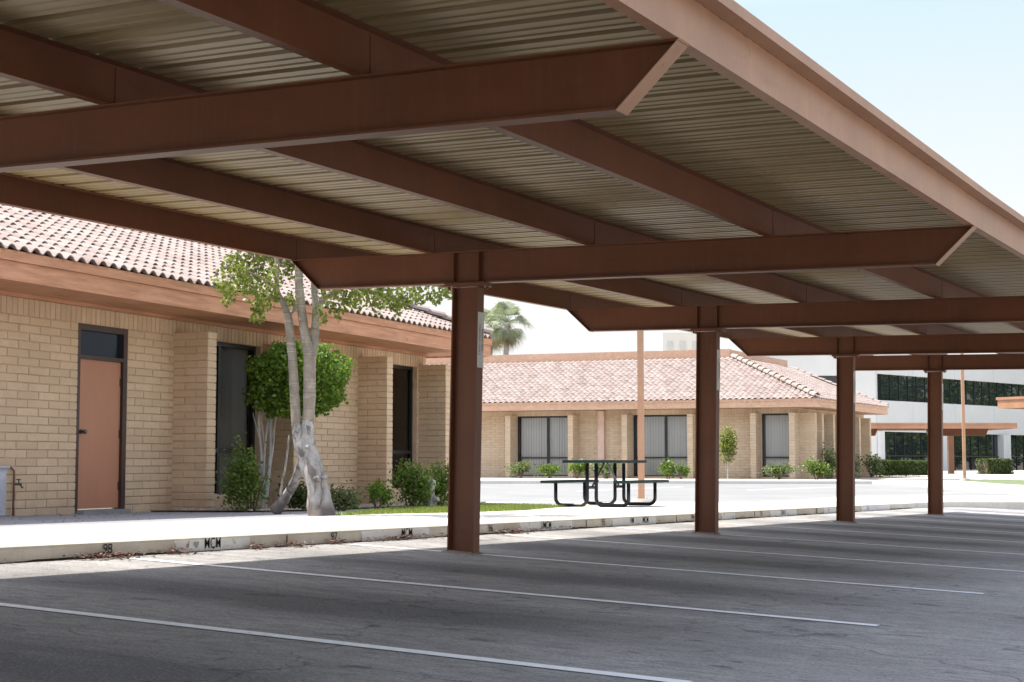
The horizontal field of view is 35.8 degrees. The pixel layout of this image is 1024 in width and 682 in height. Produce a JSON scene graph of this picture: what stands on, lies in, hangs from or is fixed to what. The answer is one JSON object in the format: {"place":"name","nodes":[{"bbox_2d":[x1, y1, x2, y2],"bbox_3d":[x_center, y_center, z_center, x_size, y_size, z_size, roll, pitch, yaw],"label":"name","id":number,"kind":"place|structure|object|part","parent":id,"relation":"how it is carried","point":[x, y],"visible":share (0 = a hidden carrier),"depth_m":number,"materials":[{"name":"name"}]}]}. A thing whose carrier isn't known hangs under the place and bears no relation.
{"place":"outdoors","nodes":[
{"label":"outdoors","id":0,"kind":"place"},
{"bbox_2d":[0,506,409,527],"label":"building path","id":1,"kind":"structure","parent":0,"point":[27,521],"depth_m":18.65,"materials":[{"name":"grey concrete"}]},
{"bbox_2d":[0,465,9,516],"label":"utility cabinet","id":2,"kind":"object","parent":1,"relation":"on","point":[3,468],"visible":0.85,"depth_m":18.92,"materials":[{"name":"grey metal"}]},
{"bbox_3d":[-6.142,1.788,18.781,0.008,0.480,0.360,-2,-5,22],"label":"door","id":3,"kind":"part","parent":2,"relation":"part of","materials":[{"name":"grey paint"}]},
{"bbox_2d":[10,466,23,515],"bbox_3d":[-6.153,1.902,19.303,0.103,0.773,0.394,-4,-6,40],"label":"standpipe","id":4,"kind":"object","parent":1,"relation":"on","point":[14,484],"visible":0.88,"depth_m":19.40,"materials":[{"name":"metal"}]},
{"bbox_2d":[210,250,451,516],"bbox_3d":[-2.373,-0.470,19.829,2.622,5.499,2.858,4,-6,-44],"label":"tree","id":5,"kind":"object","parent":1,"relation":"on","point":[309,465],"visible":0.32,"depth_m":19.71,"materials":[{"name":"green plant"}]},
{"bbox_2d":[328,479,366,510],"bbox_3d":[-2.448,2.234,22.720,0.747,0.505,0.569,1,-4,-7],"label":"bush","id":6,"kind":"object","parent":1,"relation":"on","point":[344,500],"visible":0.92,"depth_m":22.68,"materials":[{"name":"green plant"}]},
{"bbox_2d":[361,478,396,508],"bbox_3d":[-1.999,2.341,24.101,0.585,0.534,0.746,1,-5,-14],"label":"bush","id":7,"kind":"object","parent":1,"relation":"on","point":[376,490],"visible":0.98,"depth_m":24.07,"materials":[{"name":"green plant"}]},
{"bbox_2d":[336,502,566,514],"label":"grass","id":8,"kind":"structure","parent":0,"point":[495,506],"depth_m":22.80,"materials":[{"name":"green plant"}]},
{"bbox_2d":[0,507,1023,681],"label":"parking lot","id":9,"kind":"structure","parent":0,"point":[918,635],"depth_m":8.68,"materials":[{"name":"grey asphalt"}]},
{"bbox_2d":[0,603,691,681],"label":"stall line","id":10,"kind":"object","parent":9,"relation":"on","point":[371,646],"visible":1,"depth_m":6.82,"materials":[{"name":"white paint"}]},
{"bbox_2d":[130,558,877,625],"bbox_3d":[-0.334,1.519,9.757,5.220,0.218,0.095,-2,-5,28],"label":"stall line","id":11,"kind":"object","parent":9,"relation":"on","point":[522,593],"visible":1,"depth_m":9.52,"materials":[{"name":"white paint"}]},
{"bbox_2d":[0,0,1023,554],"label":"carport","id":12,"kind":"object","parent":9,"relation":"on","point":[712,172],"visible":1,"depth_m":10.26,"materials":[{"name":"brown metal"}]},
{"bbox_2d":[0,501,1023,563],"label":"kerb","id":13,"kind":"structure","parent":9,"relation":"on","point":[29,552],"depth_m":13.71,"materials":[{"name":"concrete"}]},
{"bbox_2d":[5,511,788,562],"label":"dead leaves","id":14,"kind":"object","parent":13,"relation":"on","point":[176,550],"visible":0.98,"depth_m":12.76,"materials":[{"name":"brown plant"}]},
{"bbox_2d":[351,544,983,593],"bbox_3d":[0.955,1.734,12.177,5.220,0.218,0.095,-2,-5,28],"label":"stall line","id":15,"kind":"object","parent":9,"relation":"on","point":[691,570],"visible":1,"depth_m":11.92,"materials":[{"name":"white paint"}]},
{"bbox_2d":[507,534,1023,571],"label":"stall line","id":16,"kind":"object","parent":9,"relation":"on","point":[774,553],"visible":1,"depth_m":14.51,"materials":[{"name":"white paint"}]},
{"bbox_2d":[619,527,1023,554],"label":"stall line","id":17,"kind":"object","parent":9,"relation":"on","point":[832,541],"visible":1,"depth_m":17.00,"materials":[{"name":"white paint"}]},
{"bbox_2d":[724,523,1016,541],"bbox_3d":[4.823,2.378,19.436,5.220,0.218,0.095,-2,-5,28],"label":"stall line","id":18,"kind":"object","parent":9,"relation":"on","point":[872,532],"visible":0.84,"depth_m":19.57,"materials":[{"name":"white paint"}]},
{"bbox_2d":[781,518,1018,532],"bbox_3d":[6.112,2.593,21.856,5.220,0.218,0.095,-2,-5,28],"label":"stall line","id":19,"kind":"object","parent":9,"relation":"on","point":[914,526],"visible":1,"depth_m":22.09,"materials":[{"name":"white paint"}]},
{"bbox_2d":[828,514,1020,525],"bbox_3d":[7.401,2.807,24.276,5.220,0.218,0.095,-2,-5,28],"label":"stall line","id":20,"kind":"object","parent":9,"relation":"on","point":[934,520],"visible":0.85,"depth_m":24.70,"materials":[{"name":"white paint"}]},
{"bbox_2d":[0,496,1023,544],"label":"sidewalk","id":21,"kind":"structure","parent":0,"point":[32,534],"depth_m":16.89,"materials":[{"name":"concrete"}]},
{"bbox_2d":[152,505,402,510],"bbox_3d":[-2.559,2.715,26.006,1.850,0.097,9.300,-2,-5,22],"label":"planting bed","id":22,"kind":"object","parent":21,"relation":"on","point":[232,510],"visible":0.09,"depth_m":22.05,"materials":[{"name":"brown soil"}]},
{"bbox_2d":[215,432,276,511],"bbox_3d":[-3.687,1.849,22.042,0.881,1.152,0.974,2,-5,-21],"label":"bush","id":23,"kind":"object","parent":22,"relation":"on","point":[243,484],"visible":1,"depth_m":21.92,"materials":[{"name":"green plant"}]},
{"bbox_2d":[272,472,307,510],"bbox_3d":[-3.104,2.208,23.064,0.704,0.616,0.708,-2,-5,28],"label":"bush","id":24,"kind":"object","parent":22,"relation":"on","point":[298,499],"visible":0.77,"depth_m":22.94,"materials":[{"name":"green plant"}]},
{"bbox_2d":[241,340,355,507],"bbox_3d":[-3.191,1.263,23.590,1.632,2.592,1.594,-2,-5,28],"label":"ball tree","id":25,"kind":"object","parent":22,"relation":"on","point":[272,402],"visible":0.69,"depth_m":23.36,"materials":[{"name":"green plant"}]},
{"bbox_2d":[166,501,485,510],"bbox_3d":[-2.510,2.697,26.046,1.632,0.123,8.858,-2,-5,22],"label":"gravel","id":26,"kind":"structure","parent":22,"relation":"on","point":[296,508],"depth_m":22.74,"materials":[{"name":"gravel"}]},
{"bbox_2d":[540,460,668,506],"bbox_3d":[1.565,2.370,26.394,1.560,0.765,1.830,-2,-5,26],"label":"picnic table","id":27,"kind":"object","parent":21,"relation":"on","point":[595,481],"visible":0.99,"depth_m":26.01,"materials":[{"name":"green metal"}]},
{"bbox_2d":[631,331,651,501],"bbox_3d":[2.953,0.169,31.828,1.162,6.320,0.425,-1,-4,8],"label":"lamp post","id":28,"kind":"object","parent":21,"relation":"on","point":[641,497],"visible":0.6,"depth_m":31.72,"materials":[{"name":"brown metal"}]},
{"bbox_2d":[252,0,1023,354],"label":"sky","id":29,"kind":"structure","parent":0,"point":[950,73],"materials":[{"name":"white"}]},
{"bbox_2d":[481,476,927,479],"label":"planting bed","id":30,"kind":"object","parent":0,"point":[874,477],"visible":0.15,"depth_m":60.83,"materials":[{"name":"brown soil"}]},
{"bbox_2d":[426,349,888,478],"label":"office building","id":31,"kind":"structure","parent":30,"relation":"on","point":[546,409],"depth_m":62.95,"materials":[{"name":"beige brick"}]},
{"bbox_2d":[518,416,567,475],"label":"window","id":32,"kind":"structure","parent":31,"relation":"in","point":[541,439],"depth_m":64.03,"materials":[{"name":"grey glass"}]},
{"bbox_2d":[633,414,687,476],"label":"window","id":33,"kind":"structure","parent":31,"relation":"in","point":[665,436],"depth_m":62.24,"materials":[{"name":"grey glass"}]},
{"bbox_2d":[762,413,789,476],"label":"window","id":34,"kind":"structure","parent":31,"relation":"in","point":[775,444],"depth_m":60.62,"materials":[{"name":"grey glass"}]},
{"bbox_2d":[675,461,692,478],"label":"bush","id":35,"kind":"object","parent":30,"relation":"on","point":[683,470],"visible":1,"depth_m":58.13,"materials":[{"name":"green plant"}]},
{"bbox_2d":[719,425,738,478],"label":"tree","id":36,"kind":"object","parent":30,"relation":"on","point":[727,444],"visible":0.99,"depth_m":59.08,"materials":[{"name":"green plant"}]},
{"bbox_2d":[758,462,798,479],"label":"bush","id":37,"kind":"object","parent":30,"relation":"on","point":[775,469],"visible":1,"depth_m":57.44,"materials":[{"name":"green plant"}]},
{"bbox_2d":[794,456,834,479],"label":"bush","id":38,"kind":"object","parent":30,"relation":"on","point":[817,468],"visible":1,"depth_m":57.27,"materials":[{"name":"green plant"}]},
{"bbox_2d":[819,442,835,478],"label":"bush","id":39,"kind":"object","parent":30,"relation":"on","point":[829,459],"visible":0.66,"depth_m":60.20,"materials":[{"name":"green plant"}]},
{"bbox_2d":[855,453,864,477],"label":"bush","id":40,"kind":"object","parent":30,"relation":"on","point":[856,467],"visible":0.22,"depth_m":62.70,"materials":[{"name":"green plant"}]},
{"bbox_2d":[857,452,893,476],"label":"bush","id":41,"kind":"object","parent":30,"relation":"on","point":[876,465],"visible":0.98,"depth_m":65.06,"materials":[{"name":"green plant"}]},
{"bbox_2d":[480,484,1023,501],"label":"driveway","id":42,"kind":"structure","parent":0,"point":[574,492],"depth_m":43.93,"materials":[{"name":"concrete"}]},
{"bbox_2d":[77,497,835,509],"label":"pavement kerb","id":43,"kind":"structure","parent":42,"relation":"on","point":[758,501],"depth_m":32.73,"materials":[{"name":"concrete"}]},
{"bbox_2d":[481,481,1023,493],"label":"driveway kerb","id":44,"kind":"structure","parent":42,"relation":"on","point":[982,490],"depth_m":54.18,"materials":[{"name":"concrete"}]},
{"bbox_2d":[481,478,1023,490],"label":"sidewalk","id":45,"kind":"structure","parent":0,"point":[969,484],"depth_m":55.40,"materials":[{"name":"concrete"}]},
{"bbox_2d":[500,460,535,477],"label":"bush","id":46,"kind":"object","parent":45,"relation":"on","point":[520,467],"visible":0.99,"depth_m":60.71,"materials":[{"name":"green plant"}]},
{"bbox_2d":[533,462,564,477],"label":"bush","id":47,"kind":"object","parent":45,"relation":"on","point":[552,470],"visible":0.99,"depth_m":60.09,"materials":[{"name":"green plant"}]},
{"bbox_2d":[566,458,589,478],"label":"bush","id":48,"kind":"object","parent":45,"relation":"on","point":[579,468],"visible":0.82,"depth_m":59.70,"materials":[{"name":"green plant"}]},
{"bbox_2d":[589,458,620,478],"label":"bush","id":49,"kind":"object","parent":45,"relation":"on","point":[605,471],"visible":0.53,"depth_m":59.26,"materials":[{"name":"green plant"}]},
{"bbox_2d":[653,457,678,478],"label":"bush","id":50,"kind":"object","parent":45,"relation":"on","point":[668,467],"visible":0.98,"depth_m":58.38,"materials":[{"name":"green plant"}]},
{"bbox_2d":[863,475,974,479],"bbox_3d":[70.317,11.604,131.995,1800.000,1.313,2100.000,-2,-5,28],"label":"ground","id":51,"kind":"structure","parent":0,"point":[907,479],"depth_m":132.69,"materials":[{"name":"brown soil"}]},
{"bbox_2d":[0,204,493,515],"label":"office building","id":52,"kind":"structure","parent":51,"relation":"on","point":[124,354],"depth_m":22.26,"materials":[{"name":"beige brick"}]},
{"bbox_2d":[77,359,121,508],"bbox_3d":[-5.489,1.245,21.127,0.138,1.965,0.935,-2,-5,22],"label":"door","id":53,"kind":"structure","parent":52,"relation":"in","point":[100,381],"depth_m":21.14,"materials":[{"name":"paint"}]},
{"bbox_2d":[81,330,119,357],"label":"transom window","id":54,"kind":"structure","parent":52,"relation":"in","point":[101,344],"depth_m":21.26,"materials":[{"name":"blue glass"}]},
{"bbox_2d":[214,342,255,493],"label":"window","id":55,"kind":"structure","parent":52,"relation":"in","point":[231,412],"depth_m":24.49,"materials":[{"name":"black glass"}]},
{"bbox_2d":[391,365,412,487],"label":"window","id":56,"kind":"structure","parent":52,"relation":"in","point":[399,433],"depth_m":30.20,"materials":[{"name":"black glass"}]},
{"bbox_2d":[657,332,695,350],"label":"tower block","id":57,"kind":"structure","parent":51,"relation":"on","point":[667,341],"depth_m":300.94,"materials":[{"name":"white paint"}]},
{"bbox_2d":[667,341,672,348],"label":"window","id":58,"kind":"structure","parent":57,"relation":"in","point":[669,343],"depth_m":300.82,"materials":[{"name":"grey glass"}]},
{"bbox_2d":[680,341,685,348],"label":"window","id":59,"kind":"structure","parent":57,"relation":"in","point":[682,343],"depth_m":300.82,"materials":[{"name":"grey glass"}]},
{"bbox_2d":[692,341,695,348],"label":"window","id":60,"kind":"structure","parent":57,"relation":"in","point":[693,342],"depth_m":300.82,"materials":[{"name":"grey glass"}]},
{"bbox_2d":[896,470,1023,479],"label":"pavement","id":61,"kind":"structure","parent":0,"point":[1016,475],"depth_m":74.00,"materials":[{"name":"concrete"}]},
{"bbox_2d":[484,308,512,354],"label":"palm tree","id":62,"kind":"object","parent":61,"relation":"on","point":[493,345],"visible":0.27,"depth_m":117.91,"materials":[{"name":"green plant"}]},
{"bbox_2d":[484,301,533,354],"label":"palm tree","id":63,"kind":"object","parent":61,"relation":"on","point":[509,338],"visible":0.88,"depth_m":110.07,"materials":[{"name":"green plant"}]},
{"bbox_2d":[766,354,1023,470],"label":"white office building","id":64,"kind":"structure","parent":61,"relation":"on","point":[903,394],"depth_m":121.86,"materials":[{"name":"white paint"}]},
{"bbox_2d":[880,374,1023,469],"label":"window frames","id":65,"kind":"structure","parent":64,"relation":"in","point":[895,455],"depth_m":123.12,"materials":[{"name":"black metal"}]},
{"bbox_2d":[872,459,927,475],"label":"hedge","id":66,"kind":"object","parent":61,"relation":"on","point":[903,467],"visible":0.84,"depth_m":74.06,"materials":[{"name":"green plant"}]},
{"bbox_2d":[871,423,1016,479],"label":"carport","id":67,"kind":"object","parent":61,"relation":"on","point":[951,431],"visible":0.65,"depth_m":82.47,"materials":[{"name":"beige paint"}]},
{"bbox_2d":[976,458,1013,473],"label":"hedge","id":68,"kind":"object","parent":61,"relation":"on","point":[993,465],"visible":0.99,"depth_m":80.21,"materials":[{"name":"green plant"}]},
{"bbox_2d":[996,396,1023,408],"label":"carport","id":69,"kind":"object","parent":61,"relation":"on","point":[1011,402],"visible":1,"depth_m":59.57,"materials":[{"name":"orange paint"}]},
{"bbox_2d":[957,479,1023,484],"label":"lawn","id":70,"kind":"structure","parent":0,"point":[1003,481],"depth_m":53.74,"materials":[{"name":"green plant"}]},
{"bbox_2d":[960,353,969,480],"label":"lamp post","id":71,"kind":"object","parent":70,"relation":"on","point":[964,478],"visible":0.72,"depth_m":55.84,"materials":[{"name":"brown metal"}]},
{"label":"lawn soil","id":72,"kind":"structure","parent":0,"visible":0},
{"bbox_2d":[387,458,440,506],"bbox_3d":[-1.541,2.204,24.874,0.868,0.943,0.876,1,-4,-9],"label":"bush","id":73,"kind":"object","parent":72,"relation":"on","point":[413,483],"visible":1,"depth_m":24.76,"materials":[{"name":"green plant"}]},
{"bbox_2d":[424,479,439,506],"bbox_3d":[-1.283,2.450,25.164,0.228,0.510,0.240,2,-5,-27],"label":"tree stump","id":74,"kind":"object","parent":72,"relation":"on","point":[434,500],"visible":0.57,"depth_m":25.12,"materials":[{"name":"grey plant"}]},
{"bbox_2d":[424,455,448,504],"bbox_3d":[-1.212,2.308,25.776,0.690,0.896,0.656,1,-5,-18],"label":"bush","id":75,"kind":"object","parent":72,"relation":"on","point":[442,488],"visible":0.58,"depth_m":25.71,"materials":[{"name":"green plant"}]}
]}

